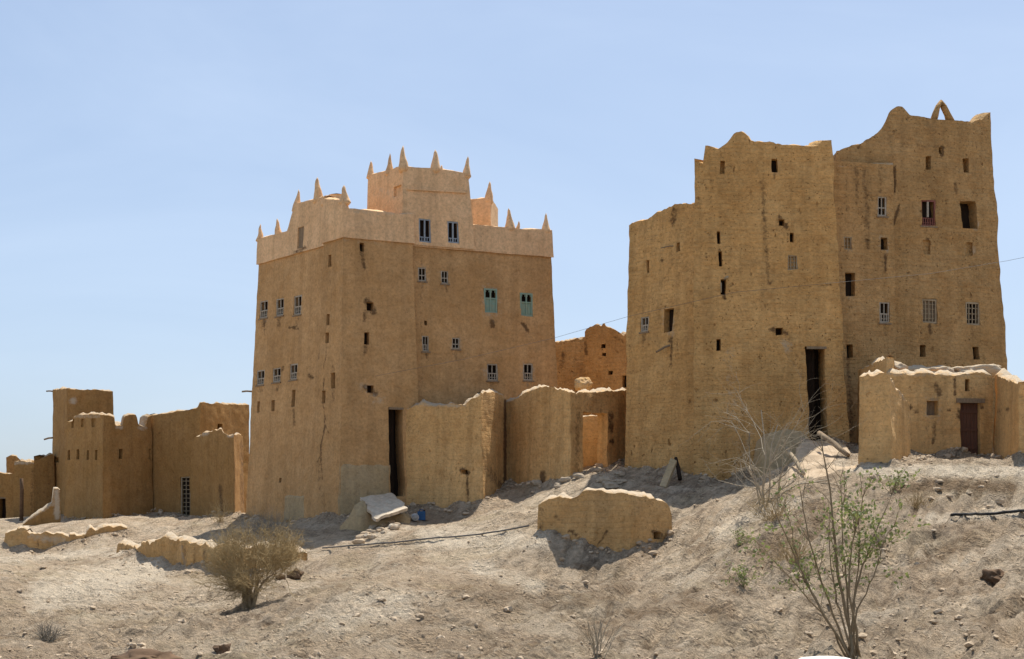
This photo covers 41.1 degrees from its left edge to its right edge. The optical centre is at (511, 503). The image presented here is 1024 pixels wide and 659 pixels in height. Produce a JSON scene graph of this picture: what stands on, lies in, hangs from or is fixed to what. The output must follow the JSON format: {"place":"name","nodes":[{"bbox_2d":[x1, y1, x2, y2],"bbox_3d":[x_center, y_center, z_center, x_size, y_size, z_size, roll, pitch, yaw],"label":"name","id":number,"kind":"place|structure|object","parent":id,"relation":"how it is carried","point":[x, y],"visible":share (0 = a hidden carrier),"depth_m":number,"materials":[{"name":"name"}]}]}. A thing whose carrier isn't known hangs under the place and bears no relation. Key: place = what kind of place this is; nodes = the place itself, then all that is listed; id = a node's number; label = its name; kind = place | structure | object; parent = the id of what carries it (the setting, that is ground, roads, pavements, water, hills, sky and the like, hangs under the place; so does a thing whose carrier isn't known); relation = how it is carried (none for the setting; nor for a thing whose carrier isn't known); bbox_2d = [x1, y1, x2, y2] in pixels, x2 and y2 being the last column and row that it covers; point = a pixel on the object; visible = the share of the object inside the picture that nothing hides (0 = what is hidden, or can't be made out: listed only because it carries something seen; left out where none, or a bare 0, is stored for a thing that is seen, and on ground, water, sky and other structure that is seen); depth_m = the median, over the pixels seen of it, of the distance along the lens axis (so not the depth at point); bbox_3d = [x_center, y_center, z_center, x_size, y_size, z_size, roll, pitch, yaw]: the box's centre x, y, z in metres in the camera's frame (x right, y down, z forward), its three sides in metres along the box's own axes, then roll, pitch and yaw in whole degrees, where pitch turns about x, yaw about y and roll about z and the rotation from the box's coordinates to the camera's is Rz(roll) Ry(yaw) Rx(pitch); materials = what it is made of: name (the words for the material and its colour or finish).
{"place":"outdoors","nodes":[
{"label":"outdoors","id":0,"kind":"place"},
{"bbox_2d":[411,513,418,520],"bbox_3d":[-3.738,0.542,52.295,0.300,0.302,0.303,0,0,-21],"label":"tub","id":1,"kind":"object","parent":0,"point":[414,516],"visible":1,"depth_m":52.20,"materials":[{"name":"white plastic"}]},
{"bbox_2d":[0,437,1023,658],"bbox_3d":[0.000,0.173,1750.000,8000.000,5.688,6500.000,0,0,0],"label":"ground","id":2,"kind":"structure","parent":0,"point":[534,568],"depth_m":27.34,"materials":[{"name":"soil"}]},
{"bbox_2d":[0,472,13,518],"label":"house","id":3,"kind":"structure","parent":2,"relation":"on","point":[6,492],"depth_m":80.60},
{"bbox_2d":[0,497,5,518],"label":"doorway","id":4,"kind":"structure","parent":3,"relation":"in","point":[2,499],"depth_m":81.14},
{"bbox_2d":[19,478,23,520],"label":"gate post","id":5,"kind":"object","parent":2,"relation":"on","point":[21,514],"visible":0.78,"depth_m":72.54,"materials":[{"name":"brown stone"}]},
{"bbox_2d":[13,460,33,517],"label":"house","id":6,"kind":"structure","parent":2,"relation":"on","point":[23,469],"depth_m":77.55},
{"bbox_2d":[6,454,33,473],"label":"ruined turret","id":7,"kind":"object","parent":6,"relation":"on","point":[11,459],"visible":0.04,"depth_m":86.19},
{"bbox_2d":[23,487,60,524],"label":"stair wall","id":8,"kind":"structure","parent":2,"relation":"on","point":[50,512],"depth_m":66.88,"materials":[{"name":"paint"}]},
{"bbox_2d":[33,453,55,512],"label":"house","id":9,"kind":"structure","parent":2,"relation":"on","point":[44,472],"depth_m":75.46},
{"bbox_2d":[30,617,69,642],"bbox_3d":[-7.127,1.930,20.960,0.696,0.527,0.601,0,0,0],"label":"dry bush","id":10,"kind":"object","parent":2,"relation":"on","point":[46,635],"visible":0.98,"depth_m":20.95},
{"bbox_2d":[4,523,126,549],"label":"retaining wall","id":11,"kind":"structure","parent":2,"relation":"on","point":[28,537],"depth_m":59.49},
{"bbox_2d":[44,387,113,514],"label":"watch tower","id":12,"kind":"structure","parent":2,"relation":"on","point":[69,404],"depth_m":74.97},
{"bbox_2d":[64,412,152,518],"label":"crenellated house","id":13,"kind":"structure","parent":2,"relation":"on","point":[108,460],"depth_m":69.70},
{"bbox_2d":[129,643,136,647],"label":"loose stone","id":14,"kind":"object","parent":2,"relation":"on","point":[133,645],"visible":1,"depth_m":18.85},
{"bbox_2d":[137,642,145,646],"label":"loose stone","id":15,"kind":"object","parent":2,"relation":"on","point":[141,644],"visible":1,"depth_m":19.05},
{"bbox_2d":[109,648,182,658],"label":"stone","id":16,"kind":"object","parent":2,"relation":"on","point":[140,653],"visible":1,"depth_m":13.69,"materials":[{"name":"stone"}]},
{"bbox_2d":[150,402,248,515],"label":"plain house","id":17,"kind":"structure","parent":2,"relation":"on","point":[175,433],"depth_m":70.33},
{"bbox_2d":[180,476,189,515],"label":"window","id":18,"kind":"structure","parent":17,"relation":"in","point":[184,481],"depth_m":69.80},
{"bbox_2d":[116,532,306,571],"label":"retaining wall","id":19,"kind":"structure","parent":2,"relation":"on","point":[172,548],"depth_m":48.57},
{"bbox_2d":[190,428,244,515],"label":"broken house","id":20,"kind":"structure","parent":2,"relation":"on","point":[216,464],"depth_m":66.54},
{"bbox_2d":[204,495,236,521],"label":"dry bush","id":21,"kind":"object","parent":2,"relation":"on","point":[221,515],"visible":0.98,"depth_m":59.75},
{"bbox_2d":[212,643,230,654],"bbox_3d":[-3.647,1.859,17.170,0.236,0.189,0.210,0,0,-15],"label":"stone","id":22,"kind":"object","parent":2,"relation":"on","point":[221,649],"visible":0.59,"depth_m":17.11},
{"bbox_2d":[186,508,316,611],"bbox_3d":[-4.672,1.040,24.419,2.414,1.996,2.386,0,0,0],"label":"dry shrub","id":23,"kind":"object","parent":2,"relation":"on","point":[281,554],"visible":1,"depth_m":24.34,"materials":[{"name":"brown plant"}]},
{"bbox_2d":[233,501,306,535],"bbox_3d":[-9.227,0.750,52.682,3.161,1.862,3.194,0,0,26],"label":"dry bush","id":24,"kind":"object","parent":2,"relation":"on","point":[269,524],"visible":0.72,"depth_m":52.45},
{"bbox_2d":[275,574,285,579],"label":"stone","id":25,"kind":"object","parent":2,"relation":"on","point":[281,578],"visible":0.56,"depth_m":36.42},
{"bbox_2d":[287,568,303,579],"bbox_3d":[-5.917,1.981,37.179,0.500,0.448,0.418,0,0,0],"label":"stone","id":26,"kind":"object","parent":2,"relation":"on","point":[299,574],"visible":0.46,"depth_m":37.02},
{"bbox_2d":[351,538,364,544],"bbox_3d":[-5.275,1.328,46.770,0.478,0.240,0.301,0,0,0],"label":"rubble stone","id":27,"kind":"object","parent":2,"relation":"on","point":[358,541],"visible":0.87,"depth_m":46.66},
{"bbox_2d":[355,534,363,538],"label":"rubble stone","id":28,"kind":"object","parent":2,"relation":"on","point":[359,536],"visible":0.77,"depth_m":48.99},
{"bbox_2d":[367,533,375,538],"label":"rubble stone","id":29,"kind":"object","parent":2,"relation":"on","point":[369,536],"visible":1,"depth_m":48.26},
{"bbox_2d":[340,500,410,530],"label":"mud ramp","id":30,"kind":"structure","parent":2,"relation":"on","point":[360,518],"depth_m":51.54,"materials":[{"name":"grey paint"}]},
{"bbox_2d":[360,493,407,521],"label":"cement slab","id":31,"kind":"structure","parent":30,"relation":"on","point":[380,507],"depth_m":51.87,"materials":[{"name":"concrete"}]},
{"bbox_2d":[390,525,399,529],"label":"rubble stone","id":32,"kind":"object","parent":2,"relation":"on","point":[394,527],"visible":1,"depth_m":49.40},
{"bbox_2d":[242,146,557,522],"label":"tower house","id":33,"kind":"structure","parent":2,"relation":"on","point":[410,268],"depth_m":56.60,"materials":[{"name":"brown brick"}]},
{"bbox_2d":[255,370,264,386],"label":"window","id":34,"kind":"structure","parent":33,"relation":"in","point":[260,373],"depth_m":60.34,"materials":[{"name":"white paint"}]},
{"bbox_2d":[258,300,267,319],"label":"window","id":35,"kind":"structure","parent":33,"relation":"in","point":[263,304],"depth_m":60.28,"materials":[{"name":"white paint"}]},
{"bbox_2d":[271,367,280,383],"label":"window","id":36,"kind":"structure","parent":33,"relation":"in","point":[276,371],"depth_m":59.16,"materials":[{"name":"white paint"}]},
{"bbox_2d":[274,298,283,317],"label":"window","id":37,"kind":"structure","parent":33,"relation":"in","point":[279,302],"depth_m":59.18,"materials":[{"name":"white paint"}]},
{"bbox_2d":[288,363,297,381],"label":"window","id":38,"kind":"structure","parent":33,"relation":"in","point":[293,367],"depth_m":58.10,"materials":[{"name":"white paint"}]},
{"bbox_2d":[292,295,301,316],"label":"window","id":39,"kind":"structure","parent":33,"relation":"in","point":[297,299],"depth_m":57.99,"materials":[{"name":"white paint"}]},
{"bbox_2d":[297,226,303,248],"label":"window","id":40,"kind":"structure","parent":33,"relation":"in","point":[301,229],"depth_m":57.86,"materials":[{"name":"pink paint"}]},
{"bbox_2d":[388,407,404,496],"bbox_3d":[-4.834,-2.066,55.598,0.704,3.623,1.027,0,0,-24],"label":"doorway","id":41,"kind":"structure","parent":33,"relation":"in","point":[395,414],"depth_m":55.67,"materials":[{"name":"black"}]},
{"bbox_2d":[417,267,427,282],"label":"window","id":42,"kind":"structure","parent":33,"relation":"in","point":[422,278],"depth_m":56.27,"materials":[{"name":"white paint"}]},
{"bbox_2d":[419,218,430,242],"bbox_3d":[-3.628,-11.206,56.241,0.553,0.983,0.283,0,0,-24],"label":"window","id":43,"kind":"structure","parent":33,"relation":"in","point":[424,224],"depth_m":56.32,"materials":[{"name":"white paint"}]},
{"bbox_2d":[421,336,430,352],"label":"window","id":44,"kind":"structure","parent":33,"relation":"in","point":[425,339],"depth_m":56.21,"materials":[{"name":"white paint"}]},
{"bbox_2d":[440,271,449,284],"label":"window","id":45,"kind":"structure","parent":33,"relation":"in","point":[444,274],"depth_m":56.65,"materials":[{"name":"white paint"}]},
{"bbox_2d":[447,221,459,243],"bbox_3d":[-2.485,-11.241,56.761,0.551,0.909,0.270,0,0,-24],"label":"window","id":46,"kind":"structure","parent":33,"relation":"in","point":[453,229],"depth_m":56.74,"materials":[{"name":"white paint"}]},
{"bbox_2d":[451,338,460,350],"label":"window","id":47,"kind":"structure","parent":33,"relation":"in","point":[455,341],"depth_m":56.76,"materials":[{"name":"white paint"}]},
{"bbox_2d":[483,288,497,312],"bbox_3d":[-0.955,-8.505,57.490,0.644,1.024,0.317,0,0,-24],"label":"window","id":48,"kind":"structure","parent":33,"relation":"in","point":[490,295],"depth_m":57.44,"materials":[{"name":"teal paint"}]},
{"bbox_2d":[486,364,498,381],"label":"window","id":49,"kind":"structure","parent":33,"relation":"in","point":[492,369],"depth_m":57.44,"materials":[{"name":"white paint"}]},
{"bbox_2d":[520,293,532,316],"bbox_3d":[0.562,-8.439,58.187,0.626,0.995,0.307,0,0,-24],"label":"window","id":50,"kind":"structure","parent":33,"relation":"in","point":[526,299],"depth_m":58.14,"materials":[{"name":"teal paint"}]},
{"bbox_2d":[522,363,534,381],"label":"window","id":51,"kind":"structure","parent":33,"relation":"in","point":[527,368],"depth_m":58.09,"materials":[{"name":"white paint"}]},
{"bbox_2d":[377,257,1023,375],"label":"overhead wire","id":52,"kind":"object","parent":33,"relation":"attached to","point":[702,299],"visible":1,"depth_m":48.32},
{"bbox_2d":[417,509,425,519],"bbox_3d":[-3.486,0.440,52.615,0.300,0.425,0.200,0,0,0],"label":"jerrycan","id":53,"kind":"object","parent":2,"relation":"on","point":[422,514],"visible":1,"depth_m":52.52,"materials":[{"name":"blue plastic"}]},
{"bbox_2d":[322,525,528,548],"bbox_3d":[-3.549,1.123,43.870,9.710,0.936,2.067,0,0,40],"label":"hose","id":54,"kind":"object","parent":2,"relation":"on","point":[427,538],"visible":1,"depth_m":43.58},
{"bbox_2d":[504,606,512,611],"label":"loose stone","id":55,"kind":"object","parent":2,"relation":"on","point":[508,608],"visible":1,"depth_m":21.07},
{"bbox_2d":[403,385,625,507],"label":"courtyard wall","id":56,"kind":"structure","parent":2,"relation":"on","point":[482,444],"depth_m":54.01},
{"bbox_2d":[574,377,592,390],"bbox_3d":[2.852,-4.702,54.373,0.737,0.653,0.660,0,0,0],"label":"mud lump","id":57,"kind":"object","parent":56,"relation":"on","point":[581,383],"visible":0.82,"depth_m":54.19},
{"bbox_2d":[583,411,607,467],"bbox_3d":[3.047,-2.360,53.269,0.581,2.369,1.779,0,0,39],"label":"doorway","id":58,"kind":"structure","parent":56,"relation":"in","point":[602,418],"depth_m":53.93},
{"bbox_2d":[530,480,541,485],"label":"rubble stone","id":59,"kind":"object","parent":2,"relation":"on","point":[535,482],"visible":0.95,"depth_m":53.34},
{"bbox_2d":[558,477,570,482],"bbox_3d":[1.949,-0.868,50.536,0.466,0.239,0.323,0,0,0],"label":"rubble stone","id":60,"kind":"object","parent":2,"relation":"on","point":[563,479],"visible":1,"depth_m":50.40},
{"bbox_2d":[572,473,585,478],"bbox_3d":[2.463,-0.993,50.550,0.425,0.243,0.385,0,0,31],"label":"rubble stone","id":61,"kind":"object","parent":2,"relation":"on","point":[578,475],"visible":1,"depth_m":50.45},
{"bbox_2d":[583,415,597,467],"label":"wall","id":62,"kind":"structure","parent":2,"relation":"on","point":[590,432],"depth_m":57.04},
{"bbox_2d":[555,323,626,415],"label":"ruined house","id":63,"kind":"structure","parent":2,"relation":"on","point":[596,355],"depth_m":63.89,"materials":[{"name":"brick"}]},
{"bbox_2d":[593,467,601,471],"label":"rubble stone","id":64,"kind":"object","parent":2,"relation":"on","point":[597,469],"visible":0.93,"depth_m":52.63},
{"bbox_2d":[561,595,637,657],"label":"dry bush","id":65,"kind":"object","parent":2,"relation":"on","point":[597,641],"visible":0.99,"depth_m":14.31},
{"bbox_2d":[598,476,609,482],"bbox_3d":[3.333,-0.852,49.418,0.486,0.267,0.366,0,0,0],"label":"rubble stone","id":66,"kind":"object","parent":2,"relation":"on","point":[602,478],"visible":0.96,"depth_m":49.28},
{"bbox_2d":[537,487,671,551],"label":"broken wall","id":67,"kind":"structure","parent":2,"relation":"on","point":[617,520],"depth_m":39.35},
{"bbox_2d":[604,482,618,488],"bbox_3d":[3.568,-0.625,48.918,0.550,0.263,0.375,0,0,0],"label":"rubble stone","id":68,"kind":"object","parent":2,"relation":"on","point":[609,485],"visible":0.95,"depth_m":48.78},
{"bbox_2d":[613,479,622,484],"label":"rubble stone","id":69,"kind":"object","parent":2,"relation":"on","point":[618,481],"visible":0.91,"depth_m":49.14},
{"bbox_2d":[614,471,624,476],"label":"rubble stone","id":70,"kind":"object","parent":2,"relation":"on","point":[620,473],"visible":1,"depth_m":50.29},
{"bbox_2d":[660,458,676,487],"bbox_3d":[5.520,-1.049,48.139,0.277,1.152,1.798,0,0,21],"label":"cement board","id":71,"kind":"object","parent":2,"relation":"on","point":[668,473],"visible":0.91,"depth_m":48.09,"materials":[{"name":"grey paint"}]},
{"bbox_2d":[674,457,681,480],"bbox_3d":[5.918,-1.228,48.608,0.165,0.872,0.845,0,0,-4],"label":"wooden prop","id":72,"kind":"object","parent":2,"relation":"on","point":[678,470],"visible":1,"depth_m":48.45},
{"bbox_2d":[625,131,849,479],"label":"tower house","id":73,"kind":"structure","parent":2,"relation":"on","point":[757,216],"depth_m":48.98,"materials":[{"name":"brick"}]},
{"bbox_2d":[639,316,648,333],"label":"window","id":74,"kind":"structure","parent":73,"relation":"in","point":[644,324],"depth_m":51.79,"materials":[{"name":"wood"}]},
{"bbox_2d":[664,308,673,332],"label":"window","id":75,"kind":"structure","parent":73,"relation":"in","point":[668,313],"depth_m":50.95,"materials":[{"name":"brick"}]},
{"bbox_2d":[771,159,777,171],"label":"window","id":76,"kind":"structure","parent":73,"relation":"in","point":[774,164],"depth_m":49.32,"materials":[{"name":"brick"}]},
{"bbox_2d":[788,255,797,269],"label":"window","id":77,"kind":"structure","parent":73,"relation":"in","point":[792,259],"depth_m":49.00,"materials":[{"name":"wood"}]},
{"bbox_2d":[805,346,827,440],"bbox_3d":[10.911,-3.775,49.321,0.865,3.685,1.141,0,0,0],"label":"doorway","id":78,"kind":"structure","parent":73,"relation":"in","point":[815,355],"depth_m":49.34,"materials":[{"name":"brick"}]},
{"bbox_2d":[730,526,751,545],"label":"plant","id":79,"kind":"object","parent":2,"relation":"on","point":[738,533],"visible":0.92,"depth_m":32.16,"materials":[{"name":"green plant"}]},
{"bbox_2d":[721,560,768,588],"bbox_3d":[3.747,1.156,22.166,0.736,0.487,0.447,0,0,-15],"label":"plant","id":80,"kind":"object","parent":2,"relation":"on","point":[742,576],"visible":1,"depth_m":22.14,"materials":[{"name":"green plant"}]},
{"bbox_2d":[673,360,869,509],"bbox_3d":[7.367,-1.560,37.109,5.450,4.921,4.386,0,0,40],"label":"bare bush","id":81,"kind":"object","parent":2,"relation":"on","point":[770,474],"visible":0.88,"depth_m":37.01,"materials":[{"name":"plant"}]},
{"bbox_2d":[731,479,819,520],"bbox_3d":[6.395,-0.031,34.396,2.163,1.295,2.229,0,0,35],"label":"dry bush","id":82,"kind":"object","parent":2,"relation":"on","point":[768,517],"visible":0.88,"depth_m":34.28,"materials":[{"name":"plant"}]},
{"bbox_2d":[773,607,782,612],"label":"loose stone","id":83,"kind":"object","parent":2,"relation":"on","point":[779,609],"visible":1,"depth_m":20.64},
{"bbox_2d":[753,429,810,477],"bbox_3d":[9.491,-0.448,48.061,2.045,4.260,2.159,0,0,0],"label":"mud bench","id":84,"kind":"object","parent":2,"relation":"on","point":[773,465],"visible":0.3,"depth_m":47.13,"materials":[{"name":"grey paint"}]},
{"bbox_2d":[760,528,826,564],"bbox_3d":[5.804,0.894,28.061,1.481,1.017,1.291,0,0,0],"label":"dry bush","id":85,"kind":"object","parent":2,"relation":"on","point":[787,552],"visible":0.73,"depth_m":27.99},
{"bbox_2d":[803,631,813,635],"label":"loose stone","id":86,"kind":"object","parent":2,"relation":"on","point":[809,633],"visible":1,"depth_m":19.16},
{"bbox_2d":[785,437,856,480],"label":"rubble ramp","id":87,"kind":"structure","parent":2,"relation":"on","point":[817,453],"depth_m":44.23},
{"bbox_2d":[785,447,804,475],"bbox_3d":[8.964,-1.342,43.203,0.145,0.992,2.260,0,0,-2],"label":"wooden pole","id":88,"kind":"object","parent":87,"relation":"on","point":[794,458],"visible":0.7,"depth_m":43.13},
{"bbox_2d":[799,656,849,658],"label":"boulder","id":89,"kind":"object","parent":2,"relation":"on","point":[824,657],"visible":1,"depth_m":12.52,"materials":[{"name":"white stone"}]},
{"bbox_2d":[735,422,930,658],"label":"green shrub","id":90,"kind":"object","parent":2,"relation":"on","point":[851,651],"visible":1,"depth_m":15.22,"materials":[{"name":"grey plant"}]},
{"bbox_2d":[817,431,849,456],"bbox_3d":[10.464,-1.936,44.435,0.184,0.966,2.307,0,0,-11],"label":"wooden pole","id":91,"kind":"object","parent":2,"relation":"on","point":[834,444],"visible":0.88,"depth_m":44.21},
{"bbox_2d":[858,369,910,463],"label":"wall end","id":92,"kind":"structure","parent":2,"relation":"on","point":[885,425],"depth_m":40.43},
{"bbox_2d":[884,468,914,490],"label":"plant","id":93,"kind":"object","parent":2,"relation":"on","point":[890,480],"visible":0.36,"depth_m":34.02,"materials":[{"name":"green plant"}]},
{"bbox_2d":[898,483,937,509],"bbox_3d":[9.397,-0.094,31.491,0.994,0.751,1.167,0,0,0],"label":"dry bush","id":94,"kind":"object","parent":2,"relation":"on","point":[917,502],"visible":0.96,"depth_m":31.39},
{"bbox_2d":[833,100,1006,442],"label":"tower house","id":95,"kind":"structure","parent":2,"relation":"on","point":[914,196],"depth_m":52.11,"materials":[{"name":"brick"}]},
{"bbox_2d":[844,236,851,249],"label":"window","id":96,"kind":"structure","parent":95,"relation":"in","point":[847,240],"depth_m":50.96,"materials":[{"name":"wood"}]},
{"bbox_2d":[845,273,854,295],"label":"window","id":97,"kind":"structure","parent":95,"relation":"in","point":[849,286],"depth_m":51.13,"materials":[{"name":"wood"}]},
{"bbox_2d":[877,196,888,217],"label":"window","id":98,"kind":"structure","parent":95,"relation":"in","point":[882,201],"depth_m":51.41,"materials":[{"name":"wood"}]},
{"bbox_2d":[881,237,887,249],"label":"window","id":99,"kind":"structure","parent":95,"relation":"in","point":[884,245],"depth_m":51.53,"materials":[{"name":"brick"}]},
{"bbox_2d":[879,302,891,324],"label":"window","id":100,"kind":"structure","parent":95,"relation":"in","point":[884,313],"depth_m":51.31,"materials":[{"name":"wood"}]},
{"bbox_2d":[921,200,937,227],"bbox_3d":[15.903,-11.079,52.374,0.727,1.080,0.383,0,0,-14],"label":"window","id":101,"kind":"structure","parent":95,"relation":"in","point":[928,206],"depth_m":52.34,"materials":[{"name":"wood"}]},
{"bbox_2d":[922,298,937,323],"bbox_3d":[15.922,-7.325,52.178,0.675,0.976,0.199,0,0,-16],"label":"window","id":102,"kind":"structure","parent":95,"relation":"in","point":[930,314],"depth_m":52.21,"materials":[{"name":"wood"}]},
{"bbox_2d":[960,201,977,228],"bbox_3d":[17.572,-11.140,52.962,0.752,1.085,0.591,0,0,-15],"label":"window","id":103,"kind":"structure","parent":95,"relation":"in","point":[968,208],"depth_m":53.19,"materials":[{"name":"brick"}]},
{"bbox_2d":[965,302,980,324],"bbox_3d":[17.735,-7.313,52.778,0.680,0.893,0.326,0,0,-18],"label":"window","id":104,"kind":"structure","parent":95,"relation":"in","point":[972,308],"depth_m":52.75,"materials":[{"name":"wood"}]},
{"bbox_2d":[857,353,1002,454],"bbox_3d":[14.665,-2.510,47.337,4.771,5.066,4.587,0,0,0],"label":"mud hut","id":105,"kind":"object","parent":2,"relation":"on","point":[950,407],"visible":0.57,"depth_m":45.42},
{"bbox_2d":[926,401,937,414],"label":"window","id":106,"kind":"structure","parent":105,"relation":"in","point":[932,406],"depth_m":45.62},
{"bbox_2d":[956,398,984,454],"bbox_3d":[15.252,-2.420,45.593,1.000,2.133,0.330,0,0,-9],"label":"doorway","id":107,"kind":"structure","parent":105,"relation":"in","point":[969,407],"depth_m":45.61,"materials":[{"name":"wood"}]},
{"bbox_2d":[934,479,943,482],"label":"clod","id":108,"kind":"object","parent":2,"relation":"on","point":[939,481],"visible":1,"depth_m":33.17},
{"bbox_2d":[950,509,1023,516],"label":"hose","id":109,"kind":"object","parent":2,"relation":"on","point":[987,513],"visible":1,"depth_m":29.04,"materials":[{"name":"black rubber"}]},
{"bbox_2d":[984,505,994,508],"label":"clod","id":110,"kind":"object","parent":2,"relation":"on","point":[990,506],"visible":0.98,"depth_m":30.71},
{"bbox_2d":[980,569,1003,585],"bbox_3d":[8.352,1.307,23.637,0.511,0.349,0.442,0,0,0],"label":"stone","id":111,"kind":"object","parent":2,"relation":"on","point":[993,576],"visible":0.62,"depth_m":23.52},
{"bbox_2d":[995,498,1004,503],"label":"clod","id":112,"kind":"object","parent":2,"relation":"on","point":[1000,500],"visible":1,"depth_m":31.27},
{"bbox_2d":[993,368,1023,458],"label":"yard wall","id":113,"kind":"structure","parent":2,"relation":"on","point":[1008,435],"depth_m":43.37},
{"bbox_2d":[0,0,1023,472],"label":"sky","id":114,"kind":"structure","parent":0,"point":[146,146],"materials":[{"name":"blue"}]}
]}

